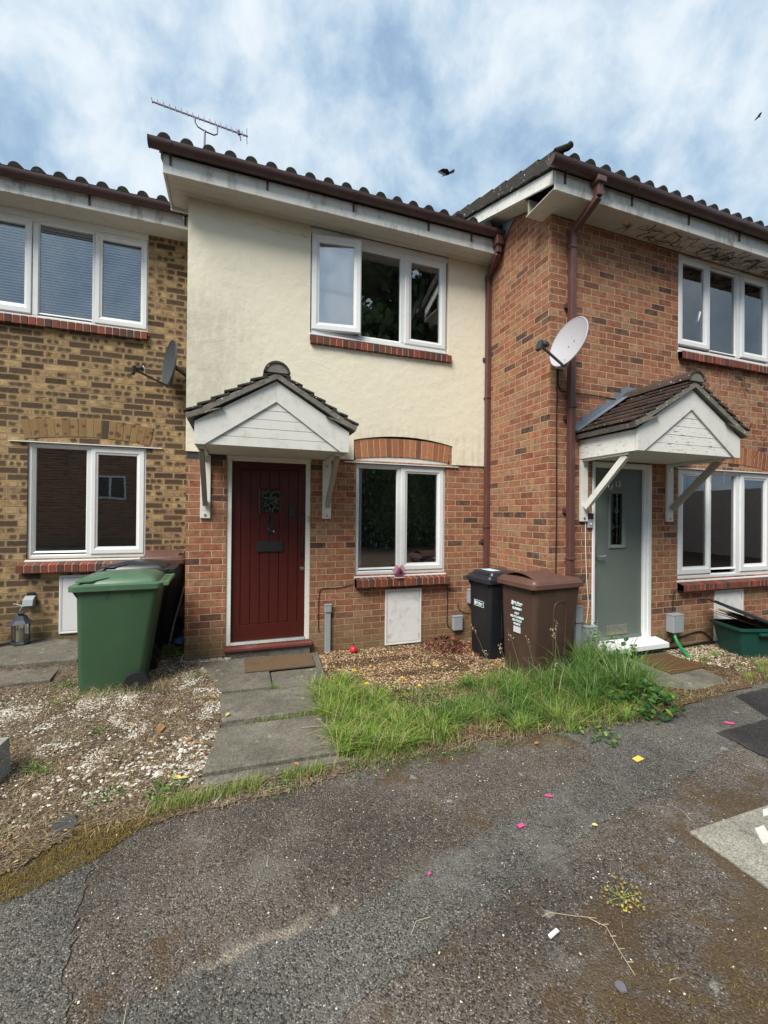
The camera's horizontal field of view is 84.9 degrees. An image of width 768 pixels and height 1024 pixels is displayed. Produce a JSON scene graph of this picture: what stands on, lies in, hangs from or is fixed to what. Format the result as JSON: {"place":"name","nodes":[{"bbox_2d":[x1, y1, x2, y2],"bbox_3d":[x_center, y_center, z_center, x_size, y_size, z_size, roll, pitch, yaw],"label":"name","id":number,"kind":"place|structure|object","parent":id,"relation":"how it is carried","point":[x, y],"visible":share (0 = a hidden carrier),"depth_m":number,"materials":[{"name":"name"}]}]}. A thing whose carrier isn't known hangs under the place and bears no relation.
{"place":"outdoors","nodes":[
{"label":"outdoors","id":0,"kind":"place"},
{"bbox_2d":[0,638,231,874],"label":"garden soil","id":1,"kind":"structure","parent":0,"point":[65,672],"depth_m":2.80,"materials":[{"name":"plant"}]},
{"bbox_2d":[0,737,10,780],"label":"stone trough","id":2,"kind":"object","parent":1,"relation":"on","point":[5,767],"visible":0.94,"depth_m":2.49,"materials":[{"name":"grey stone"}]},
{"bbox_2d":[20,761,52,778],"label":"leafy weed","id":3,"kind":"object","parent":1,"relation":"on","point":[33,767],"visible":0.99,"depth_m":2.50,"materials":[{"name":"green plant"}]},
{"bbox_2d":[52,679,74,687],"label":"leafy weed","id":4,"kind":"object","parent":1,"relation":"on","point":[69,684],"visible":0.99,"depth_m":3.71,"materials":[{"name":"green plant"}]},
{"bbox_2d":[52,814,78,833],"bbox_3d":[-1.588,1.556,2.093,0.100,0.014,0.090,0,0,43],"label":"stone","id":5,"kind":"object","parent":1,"relation":"on","point":[66,823],"visible":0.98,"depth_m":2.09,"materials":[{"name":"grey stone"}]},
{"bbox_2d":[85,784,124,803],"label":"leafy weed","id":6,"kind":"object","parent":1,"relation":"on","point":[116,791],"visible":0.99,"depth_m":2.32,"materials":[{"name":"green plant"}]},
{"bbox_2d":[0,791,210,903],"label":"edge moss","id":7,"kind":"object","parent":1,"relation":"on","point":[58,866],"visible":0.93,"depth_m":1.92,"materials":[{"name":"green plant"}]},
{"bbox_2d":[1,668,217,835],"bbox_3d":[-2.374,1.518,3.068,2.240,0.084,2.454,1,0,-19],"label":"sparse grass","id":8,"kind":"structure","parent":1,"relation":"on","point":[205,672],"depth_m":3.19,"materials":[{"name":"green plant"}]},
{"bbox_2d":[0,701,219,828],"bbox_3d":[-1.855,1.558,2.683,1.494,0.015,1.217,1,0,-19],"label":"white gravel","id":9,"kind":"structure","parent":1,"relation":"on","point":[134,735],"depth_m":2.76,"materials":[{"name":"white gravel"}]},
{"bbox_2d":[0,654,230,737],"bbox_3d":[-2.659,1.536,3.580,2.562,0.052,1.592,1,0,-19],"label":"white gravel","id":10,"kind":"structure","parent":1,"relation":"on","point":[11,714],"depth_m":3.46,"materials":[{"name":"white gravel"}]},
{"bbox_2d":[54,672,177,702],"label":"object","id":11,"kind":"structure","parent":1,"relation":"on","point":[129,691],"depth_m":3.59,"materials":[{"name":"plant"}]},
{"bbox_2d":[68,569,174,694],"bbox_3d":[-2.368,1.067,3.861,0.757,1.053,0.580,1,0,-21],"label":"wheelie bin","id":12,"kind":"object","parent":1,"relation":"on","point":[117,614],"visible":0.98,"depth_m":3.63,"materials":[{"name":"green plastic"}]},
{"bbox_2d":[70,679,173,702],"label":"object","id":13,"kind":"structure","parent":1,"relation":"on","point":[121,689],"depth_m":3.58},
{"bbox_2d":[95,559,179,656],"bbox_3d":[-2.584,1.024,4.447,0.717,1.032,0.460,1,0,-18],"label":"wheelie bin","id":14,"kind":"object","parent":1,"relation":"on","point":[165,567],"visible":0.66,"depth_m":4.36,"materials":[{"name":"black plastic"}]},
{"bbox_2d":[140,550,184,642],"bbox_3d":[-2.597,0.979,4.989,0.547,1.050,0.460,1,0,-23],"label":"wheelie bin","id":15,"kind":"object","parent":1,"relation":"on","point":[175,584],"visible":0.54,"depth_m":4.84,"materials":[{"name":"black plastic"}]},
{"bbox_2d":[142,773,186,804],"bbox_3d":[-1.225,1.545,2.350,0.220,0.059,0.202,1,0,-19],"label":"leafy weed","id":16,"kind":"object","parent":1,"relation":"on","point":[158,783],"visible":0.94,"depth_m":2.35,"materials":[{"name":"green plant"}]},
{"bbox_2d":[159,643,183,660],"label":"leafy weed","id":17,"kind":"object","parent":1,"relation":"on","point":[176,651],"visible":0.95,"depth_m":4.45,"materials":[{"name":"green plant"}]},
{"bbox_2d":[169,586,184,644],"bbox_3d":[-2.342,1.178,4.756,0.290,0.696,0.024,0,0,31],"label":"garden pole","id":18,"kind":"object","parent":1,"relation":"on","point":[176,614],"visible":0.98,"depth_m":4.76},
{"bbox_2d":[173,632,184,645],"bbox_3d":[-2.350,1.477,4.899,0.219,0.152,0.247,1,0,-19],"label":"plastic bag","id":19,"kind":"object","parent":1,"relation":"on","point":[178,641],"visible":0.56,"depth_m":4.81,"materials":[{"name":"blue plastic"}]},
{"bbox_2d":[142,741,407,822],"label":"verge grass","id":20,"kind":"structure","parent":0,"point":[251,783],"depth_m":2.39,"materials":[{"name":"green plant"}]},
{"bbox_2d":[60,747,431,848],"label":"dry grass","id":21,"kind":"structure","parent":20,"relation":"on","point":[229,796],"depth_m":2.29,"materials":[{"name":"plant"}]},
{"bbox_2d":[0,644,767,1023],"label":"ground","id":22,"kind":"structure","parent":0,"point":[196,896],"depth_m":1.73,"materials":[{"name":"grey asphalt"}]},
{"bbox_2d":[0,667,59,687],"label":"paving slab","id":23,"kind":"structure","parent":22,"relation":"on","point":[26,677],"depth_m":3.82,"materials":[{"name":"grey concrete"}]},
{"bbox_2d":[0,638,77,668],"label":"paving slab","id":24,"kind":"structure","parent":22,"relation":"on","point":[44,652],"depth_m":4.32,"materials":[{"name":"beige concrete"}]},
{"bbox_2d":[7,612,33,645],"bbox_3d":[-3.994,1.280,4.620,0.231,0.345,0.200,1,0,-31],"label":"garden lantern","id":25,"kind":"object","parent":24,"relation":"on","point":[20,637],"visible":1,"depth_m":4.59,"materials":[{"name":"grey metal"}]},
{"bbox_2d":[0,847,94,1023],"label":"asphalt patch","id":26,"kind":"object","parent":22,"relation":"on","point":[37,927],"visible":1,"depth_m":1.52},
{"bbox_2d":[0,161,187,641],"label":"terraced house","id":27,"kind":"structure","parent":22,"relation":"on","point":[93,311],"depth_m":4.99,"materials":[{"name":"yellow brick"}]},
{"bbox_2d":[15,592,35,610],"bbox_3d":[-4.052,1.011,4.724,0.196,0.197,0.091,1,0,-19],"label":"wall light","id":28,"kind":"object","parent":27,"relation":"attached to","point":[29,600],"visible":1,"depth_m":4.73,"materials":[{"name":"metal"}]},
{"bbox_2d":[0,212,148,335],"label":"window","id":29,"kind":"structure","parent":27,"relation":"in","point":[49,270],"depth_m":5.08,"materials":[{"name":"white plastic"}]},
{"bbox_2d":[24,443,145,561],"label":"window","id":30,"kind":"structure","parent":27,"relation":"in","point":[84,501],"depth_m":5.02,"materials":[{"name":"white plastic"}]},
{"bbox_2d":[131,340,185,386],"bbox_3d":[-2.630,-1.764,5.021,0.483,0.567,0.610,1,0,-4],"label":"satellite dish","id":31,"kind":"object","parent":27,"relation":"attached to","point":[169,367],"visible":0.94,"depth_m":5.04,"materials":[{"name":"black metal"}]},
{"bbox_2d":[22,726,209,817],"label":"white pebbles","id":32,"kind":"object","parent":22,"relation":"on","point":[178,757],"visible":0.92,"depth_m":2.56,"materials":[{"name":"stone"}]},
{"bbox_2d":[201,656,271,693],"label":"paving slab","id":33,"kind":"structure","parent":22,"relation":"on","point":[229,676],"depth_m":3.95,"materials":[{"name":"grey concrete"}]},
{"bbox_2d":[219,685,318,723],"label":"paving slab","id":34,"kind":"structure","parent":22,"relation":"on","point":[247,706],"depth_m":3.41,"materials":[{"name":"grey concrete"}]},
{"bbox_2d":[189,755,351,787],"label":"paving slab","id":35,"kind":"structure","parent":22,"relation":"on","point":[228,777],"depth_m":2.54,"materials":[{"name":"grey concrete"}]},
{"bbox_2d":[202,714,344,776],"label":"paving slab","id":36,"kind":"structure","parent":22,"relation":"on","point":[262,744],"depth_m":2.80,"materials":[{"name":"grey concrete"}]},
{"bbox_2d":[242,709,340,723],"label":"joint grass","id":37,"kind":"structure","parent":22,"relation":"on","point":[280,718],"depth_m":3.20,"materials":[{"name":"green plant"}]},
{"bbox_2d":[270,652,325,688],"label":"paving slab","id":38,"kind":"structure","parent":22,"relation":"on","point":[283,678],"depth_m":4.05,"materials":[{"name":"grey concrete"}]},
{"bbox_2d":[244,653,314,672],"bbox_3d":[-1.080,1.551,4.341,0.688,0.012,0.417,1,0,-19],"label":"door mat","id":39,"kind":"object","parent":38,"relation":"on","point":[267,663],"depth_m":4.31,"materials":[{"name":"brown fabric"}]},
{"bbox_2d":[147,132,505,660],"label":"terraced house","id":40,"kind":"structure","parent":22,"relation":"on","point":[331,325],"depth_m":4.85,"materials":[{"name":"beige paint"}]},
{"bbox_2d":[151,97,247,145],"bbox_3d":[-2.953,-5.438,6.757,1.440,2.030,0.051,1,0,-19],"label":"tv aerial","id":41,"kind":"object","parent":40,"relation":"attached to","point":[204,120],"visible":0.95,"depth_m":6.77,"materials":[{"name":"metal"}]},
{"bbox_2d":[230,461,305,642],"bbox_3d":[-1.310,0.433,4.780,0.905,2.300,0.196,1,0,-19],"label":"door","id":42,"kind":"structure","parent":40,"relation":"in","point":[268,544],"depth_m":4.73,"materials":[{"name":"red paint"}]},
{"bbox_2d":[324,604,331,651],"bbox_3d":[-0.651,1.369,4.868,0.086,0.601,0.057,1,0,-19],"label":"pipe","id":43,"kind":"object","parent":40,"relation":"attached to","point":[327,611],"visible":0.88,"depth_m":4.85,"materials":[{"name":"grey plastic"}]},
{"bbox_2d":[318,584,352,631],"bbox_3d":[-0.567,1.124,4.920,0.410,0.535,0.008,1,0,-19],"label":"cable","id":44,"kind":"object","parent":40,"relation":"attached to","point":[318,606],"visible":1,"depth_m":4.85,"materials":[{"name":"black plastic"}]},
{"bbox_2d":[310,226,447,354],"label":"window","id":45,"kind":"structure","parent":40,"relation":"in","point":[359,292],"depth_m":5.24,"materials":[{"name":"white plastic"}]},
{"bbox_2d":[392,564,404,577],"bbox_3d":[0.185,0.719,5.122,0.186,0.157,0.107,1,0,-29],"label":"ornament","id":46,"kind":"object","parent":40,"relation":"on","point":[398,571],"visible":1,"depth_m":5.10,"materials":[{"name":"pink paint"}]},
{"bbox_2d":[354,461,448,578],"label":"window","id":47,"kind":"structure","parent":40,"relation":"in","point":[400,508],"depth_m":6.83,"materials":[{"name":"white plastic"}]},
{"bbox_2d":[452,615,462,630],"bbox_3d":[0.945,1.428,5.418,0.138,0.186,0.062,1,0,-19],"label":"utility box","id":48,"kind":"object","parent":40,"relation":"attached to","point":[457,622],"visible":1,"depth_m":5.39,"materials":[{"name":"grey plastic"}]},
{"bbox_2d":[466,589,470,603],"bbox_3d":[1.172,1.098,5.492,0.178,0.181,0.072,1,0,-19],"label":"utility box","id":49,"kind":"object","parent":40,"relation":"attached to","point":[469,596],"visible":0.41,"depth_m":5.45,"materials":[{"name":"grey plastic"}]},
{"bbox_2d":[0,711,752,1018],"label":"tarmac debris","id":50,"kind":"object","parent":22,"relation":"on","point":[383,883],"visible":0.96,"depth_m":1.75,"materials":[{"name":"multicoloured plant"}]},
{"bbox_2d":[21,723,766,1022],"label":"stray grit","id":51,"kind":"object","parent":22,"relation":"on","point":[78,1002],"visible":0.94,"depth_m":1.71,"materials":[{"name":"white stone"}]},
{"bbox_2d":[48,700,765,1023],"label":"tarmac debris","id":52,"kind":"object","parent":22,"relation":"on","point":[403,870],"visible":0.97,"depth_m":1.81,"materials":[{"name":"plant"}]},
{"bbox_2d":[91,683,767,1023],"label":"asphalt patch","id":53,"kind":"object","parent":22,"relation":"on","point":[306,977],"visible":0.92,"depth_m":1.71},
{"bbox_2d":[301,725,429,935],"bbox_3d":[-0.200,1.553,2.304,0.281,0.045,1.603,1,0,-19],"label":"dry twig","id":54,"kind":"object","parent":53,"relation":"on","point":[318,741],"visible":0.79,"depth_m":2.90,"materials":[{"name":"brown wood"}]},
{"bbox_2d":[576,722,620,745],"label":"leafy weed","id":55,"kind":"object","parent":53,"relation":"on","point":[605,733],"visible":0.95,"depth_m":2.97,"materials":[{"name":"green plant"}]},
{"bbox_2d":[632,755,643,761],"bbox_3d":[1.635,1.589,2.704,0.080,0.003,0.042,1,0,-31],"label":"paper scrap","id":56,"kind":"object","parent":53,"relation":"on","point":[638,758],"visible":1,"depth_m":2.71,"materials":[{"name":"yellow paper"}]},
{"bbox_2d":[265,714,660,798],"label":"edge weeds","id":57,"kind":"object","parent":22,"relation":"on","point":[557,728],"visible":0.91,"depth_m":2.65,"materials":[{"name":"green plant"}]},
{"bbox_2d":[482,735,583,747],"bbox_3d":[0.972,1.588,2.891,0.776,0.009,0.157,1,0,-6],"label":"edge moss","id":58,"kind":"object","parent":22,"relation":"on","point":[542,742],"visible":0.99,"depth_m":2.88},
{"bbox_2d":[548,928,558,938],"bbox_3d":[0.633,1.574,1.569,0.050,0.005,0.015,1,0,-31],"label":"plastic scrap","id":59,"kind":"object","parent":22,"relation":"on","point":[553,933],"visible":1,"depth_m":1.57,"materials":[{"name":"white plastic"}]},
{"bbox_2d":[363,141,767,659],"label":"terraced house","id":60,"kind":"structure","parent":22,"relation":"on","point":[663,524],"depth_m":4.86,"materials":[{"name":"red brick"}]},
{"bbox_2d":[555,369,557,573],"bbox_3d":[1.841,0.000,4.485,0.019,3.220,0.014,1,0,-19],"label":"cable","id":61,"kind":"object","parent":60,"relation":"attached to","point":[556,469],"visible":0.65,"depth_m":4.48,"materials":[{"name":"black plastic"}]},
{"bbox_2d":[535,316,588,369],"bbox_3d":[1.697,-1.686,4.234,0.484,0.507,0.565,1,0,-2],"label":"satellite dish","id":62,"kind":"object","parent":60,"relation":"attached to","point":[569,341],"visible":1,"depth_m":4.18,"materials":[{"name":"grey plastic"}]},
{"bbox_2d":[574,605,583,660],"bbox_3d":[2.089,1.337,4.538,0.103,0.651,0.072,1,0,-19],"label":"pipe","id":63,"kind":"object","parent":60,"relation":"attached to","point":[578,620],"visible":0.57,"depth_m":4.51,"materials":[{"name":"grey plastic"}]},
{"bbox_2d":[558,369,615,399],"bbox_3d":[2.240,-1.401,4.622,0.811,0.251,0.014,1,0,-19],"label":"cable","id":64,"kind":"object","parent":60,"relation":"attached to","point":[581,393],"visible":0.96,"depth_m":4.59,"materials":[{"name":"black plastic"}]},
{"bbox_2d":[585,522,588,622],"bbox_3d":[2.234,0.340,4.609,0.051,1.751,0.028,1,0,-19],"label":"cable","id":65,"kind":"object","parent":60,"relation":"attached to","point":[586,566],"visible":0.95,"depth_m":4.61,"materials":[{"name":"white plastic"}]},
{"bbox_2d":[581,624,597,652],"bbox_3d":[2.236,1.411,4.579,0.158,0.346,0.092,1,0,-19],"label":"utility box","id":66,"kind":"object","parent":60,"relation":"attached to","point":[585,630],"visible":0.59,"depth_m":4.54,"materials":[{"name":"grey plastic"}]},
{"bbox_2d":[595,468,641,639],"bbox_3d":[2.679,0.469,4.841,0.724,2.100,0.160,1,0,-19],"label":"door","id":67,"kind":"structure","parent":60,"relation":"in","point":[618,510],"depth_m":4.84,"materials":[{"name":"grey paint"}]},
{"bbox_2d":[666,612,684,632],"bbox_3d":[3.462,1.319,4.998,0.178,0.216,0.102,1,0,-19],"label":"utility box","id":68,"kind":"object","parent":60,"relation":"attached to","point":[674,622],"visible":1,"depth_m":4.96,"materials":[{"name":"grey plastic"}]},
{"bbox_2d":[672,633,691,658],"bbox_3d":[3.421,1.538,4.821,0.042,0.269,0.356,1,0,5],"label":"hose","id":69,"kind":"object","parent":68,"relation":"attached to","point":[682,649],"visible":0.85,"depth_m":4.85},
{"bbox_2d":[663,631,716,643],"bbox_3d":[3.911,1.544,5.183,1.388,0.231,0.040,1,0,-18],"label":"cable","id":70,"kind":"object","parent":60,"relation":"attached to","point":[664,639],"visible":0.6,"depth_m":5.12,"materials":[{"name":"black rubber"}]},
{"bbox_2d":[614,222,767,492],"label":"dead creeper","id":71,"kind":"object","parent":60,"relation":"attached to","point":[726,261],"visible":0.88,"depth_m":5.21,"materials":[{"name":"brown plant"}]},
{"bbox_2d":[677,253,767,365],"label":"window","id":72,"kind":"structure","parent":60,"relation":"in","point":[723,312],"depth_m":5.43,"materials":[{"name":"white plastic"}]},
{"bbox_2d":[677,469,767,582],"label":"window","id":73,"kind":"structure","parent":60,"relation":"in","point":[723,531],"depth_m":5.43,"materials":[{"name":"white plastic"}]},
{"bbox_2d":[542,912,634,974],"bbox_3d":[0.778,1.574,1.584,0.317,0.011,0.137,0,0,40],"label":"dry twig","id":74,"kind":"object","parent":22,"relation":"on","point":[612,936],"visible":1,"depth_m":1.57,"materials":[{"name":"beige wood"}]},
{"bbox_2d":[614,980,626,993],"bbox_3d":[0.786,1.574,1.392,0.032,0.006,0.037,1,0,-31],"label":"slate chip","id":75,"kind":"object","parent":22,"relation":"on","point":[620,986],"visible":1,"depth_m":1.39,"materials":[{"name":"grey stone"}]},
{"bbox_2d":[600,875,644,913],"bbox_3d":[0.981,1.574,1.721,0.168,0.036,0.157,1,0,-38],"label":"leafy weed","id":76,"kind":"object","parent":22,"relation":"on","point":[623,899],"visible":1,"depth_m":1.72,"materials":[{"name":"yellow plant"}]},
{"bbox_2d":[612,649,730,689],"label":"paving slab","id":77,"kind":"structure","parent":22,"relation":"on","point":[700,675],"depth_m":4.07,"materials":[{"name":"grey concrete"}]},
{"bbox_2d":[632,653,704,674],"bbox_3d":[3.016,1.602,4.459,0.552,0.012,0.487,1,0,-19],"label":"door mat","id":78,"kind":"object","parent":77,"relation":"on","point":[686,664],"depth_m":4.42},
{"bbox_2d":[577,934,767,1023],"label":"edge moss","id":79,"kind":"object","parent":22,"relation":"on","point":[686,991],"visible":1,"depth_m":1.38,"materials":[{"name":"brown plant"}]},
{"bbox_2d":[690,805,767,887],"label":"concrete pad","id":80,"kind":"object","parent":22,"relation":"on","point":[735,841],"visible":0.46,"depth_m":2.02,"materials":[{"name":"grey concrete"}]},
{"bbox_2d":[754,808,767,843],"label":"road paint marks","id":81,"kind":"object","parent":80,"relation":"on","point":[762,832],"visible":1,"depth_m":2.08},
{"bbox_2d":[716,719,767,757],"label":"asphalt patch","id":82,"kind":"object","parent":22,"relation":"on","point":[752,736],"visible":1,"depth_m":3.01,"materials":[{"name":"black asphalt"}]},
{"bbox_2d":[737,688,767,716],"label":"asphalt patch","id":83,"kind":"object","parent":22,"relation":"on","point":[757,700],"visible":1,"depth_m":3.61,"materials":[{"name":"grey asphalt"}]},
{"bbox_2d":[0,0,767,225],"label":"sky","id":84,"kind":"structure","parent":0,"point":[385,96],"materials":[{"name":"blue"}]},
{"bbox_2d":[438,169,454,176],"bbox_3d":[2.498,-13.425,16.619,0.553,0.184,1.188,12,36,41],"label":"flying bird","id":85,"kind":"object","parent":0,"point":[444,172],"visible":1,"depth_m":16.54},
{"bbox_2d":[318,638,767,755],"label":"garden soil","id":86,"kind":"structure","parent":0,"point":[720,671],"depth_m":4.18,"materials":[{"name":"brown plant"}]},
{"bbox_2d":[292,663,474,765],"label":"lawn grass","id":87,"kind":"structure","parent":86,"relation":"on","point":[318,694],"depth_m":3.07,"materials":[{"name":"green plant"}]},
{"bbox_2d":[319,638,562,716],"bbox_3d":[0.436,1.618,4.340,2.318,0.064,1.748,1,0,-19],"label":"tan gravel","id":88,"kind":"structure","parent":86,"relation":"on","point":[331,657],"depth_m":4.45,"materials":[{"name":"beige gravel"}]},
{"bbox_2d":[350,643,356,652],"bbox_3d":[-0.354,1.575,4.864,0.085,0.124,0.084,1,0,-19],"label":"toy ball","id":89,"kind":"object","parent":88,"relation":"on","point":[353,648],"visible":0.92,"depth_m":4.84,"materials":[{"name":"red plastic"}]},
{"bbox_2d":[466,568,514,659],"bbox_3d":[1.323,1.176,4.927,0.577,1.004,0.475,1,0,-21],"label":"wheelie bin","id":90,"kind":"object","parent":88,"relation":"on","point":[487,620],"visible":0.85,"depth_m":4.72,"materials":[{"name":"black plastic"}]},
{"bbox_2d":[383,637,498,673],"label":"leaf mulch","id":91,"kind":"object","parent":86,"relation":"on","point":[454,649],"visible":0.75,"depth_m":4.90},
{"bbox_2d":[426,633,466,651],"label":"leafy weed","id":92,"kind":"object","parent":86,"relation":"on","point":[453,639],"visible":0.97,"depth_m":5.15,"materials":[{"name":"red plant"}]},
{"bbox_2d":[407,684,520,728],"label":"tall grass","id":93,"kind":"structure","parent":86,"relation":"on","point":[492,702],"depth_m":3.28,"materials":[{"name":"green plant"}]},
{"bbox_2d":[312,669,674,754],"bbox_3d":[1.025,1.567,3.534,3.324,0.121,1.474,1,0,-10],"label":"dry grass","id":94,"kind":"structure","parent":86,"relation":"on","point":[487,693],"depth_m":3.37,"materials":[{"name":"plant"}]},
{"bbox_2d":[321,670,670,748],"bbox_3d":[1.016,1.573,3.531,2.968,0.100,1.187,1,0,-19],"label":"clover","id":95,"kind":"object","parent":86,"relation":"on","point":[411,695],"visible":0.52,"depth_m":3.39,"materials":[{"name":"green plant"}]},
{"bbox_2d":[307,662,688,754],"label":"lawn grass","id":96,"kind":"structure","parent":86,"relation":"on","point":[562,720],"depth_m":3.23,"materials":[{"name":"green plant"}]},
{"bbox_2d":[484,703,523,725],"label":"leafy weed","id":97,"kind":"object","parent":86,"relation":"on","point":[507,719],"visible":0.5,"depth_m":3.23,"materials":[{"name":"green plant"}]},
{"bbox_2d":[352,704,685,766],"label":"dry grass","id":98,"kind":"structure","parent":86,"relation":"on","point":[522,735],"depth_m":2.93,"materials":[{"name":"plant"}]},
{"bbox_2d":[497,570,585,676],"bbox_3d":[1.650,1.149,4.411,0.752,1.068,0.565,1,0,-24],"label":"wheelie bin","id":99,"kind":"object","parent":86,"relation":"on","point":[536,603],"visible":1,"depth_m":4.20,"materials":[{"name":"brown plastic"}]},
{"bbox_2d":[449,634,716,721],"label":"tall grass","id":100,"kind":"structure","parent":86,"relation":"on","point":[604,675],"depth_m":3.67,"materials":[{"name":"green plant"}]},
{"bbox_2d":[578,619,606,656],"bbox_3d":[2.176,1.375,4.365,0.280,0.519,0.293,1,0,-19],"label":"bramble bush","id":101,"kind":"object","parent":86,"relation":"on","point":[594,630],"visible":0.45,"depth_m":4.35,"materials":[{"name":"green plant"}]},
{"bbox_2d":[569,636,639,672],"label":"tall grass","id":102,"kind":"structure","parent":86,"relation":"on","point":[595,652],"depth_m":4.34,"materials":[{"name":"green plant"}]},
{"bbox_2d":[599,631,645,672],"bbox_3d":[2.379,1.422,4.178,0.436,0.426,0.415,0,0,14],"label":"bramble bush","id":103,"kind":"object","parent":86,"relation":"on","point":[623,644],"visible":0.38,"depth_m":4.19,"materials":[{"name":"green plant"}]},
{"bbox_2d":[598,677,687,724],"bbox_3d":[2.090,1.504,3.447,0.628,0.218,0.653,1,0,-19],"label":"bramble bush","id":104,"kind":"object","parent":86,"relation":"on","point":[654,696],"visible":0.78,"depth_m":3.36,"materials":[{"name":"green plant"}]},
{"bbox_2d":[660,641,723,659],"bbox_3d":[3.686,1.624,4.833,1.362,0.046,0.554,1,0,-19],"label":"cable","id":105,"kind":"object","parent":86,"relation":"on","point":[690,645],"visible":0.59,"depth_m":5.11,"materials":[{"name":"black plastic"}]},
{"bbox_2d":[664,647,767,701],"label":"dry grass","id":106,"kind":"structure","parent":86,"relation":"on","point":[703,694],"depth_m":4.16,"materials":[{"name":"plant"}]},
{"bbox_2d":[665,644,766,670],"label":"cream gravel","id":107,"kind":"structure","parent":86,"relation":"on","point":[695,648],"depth_m":4.77,"materials":[{"name":"beige gravel"}]},
{"bbox_2d":[673,649,767,699],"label":"sparse grass","id":108,"kind":"structure","parent":86,"relation":"on","point":[759,663],"depth_m":4.40,"materials":[{"name":"green plant"}]},
{"bbox_2d":[707,599,767,657],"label":"recycling box","id":109,"kind":"object","parent":86,"relation":"on","point":[740,635],"visible":1,"depth_m":4.77,"materials":[{"name":"green plastic"}]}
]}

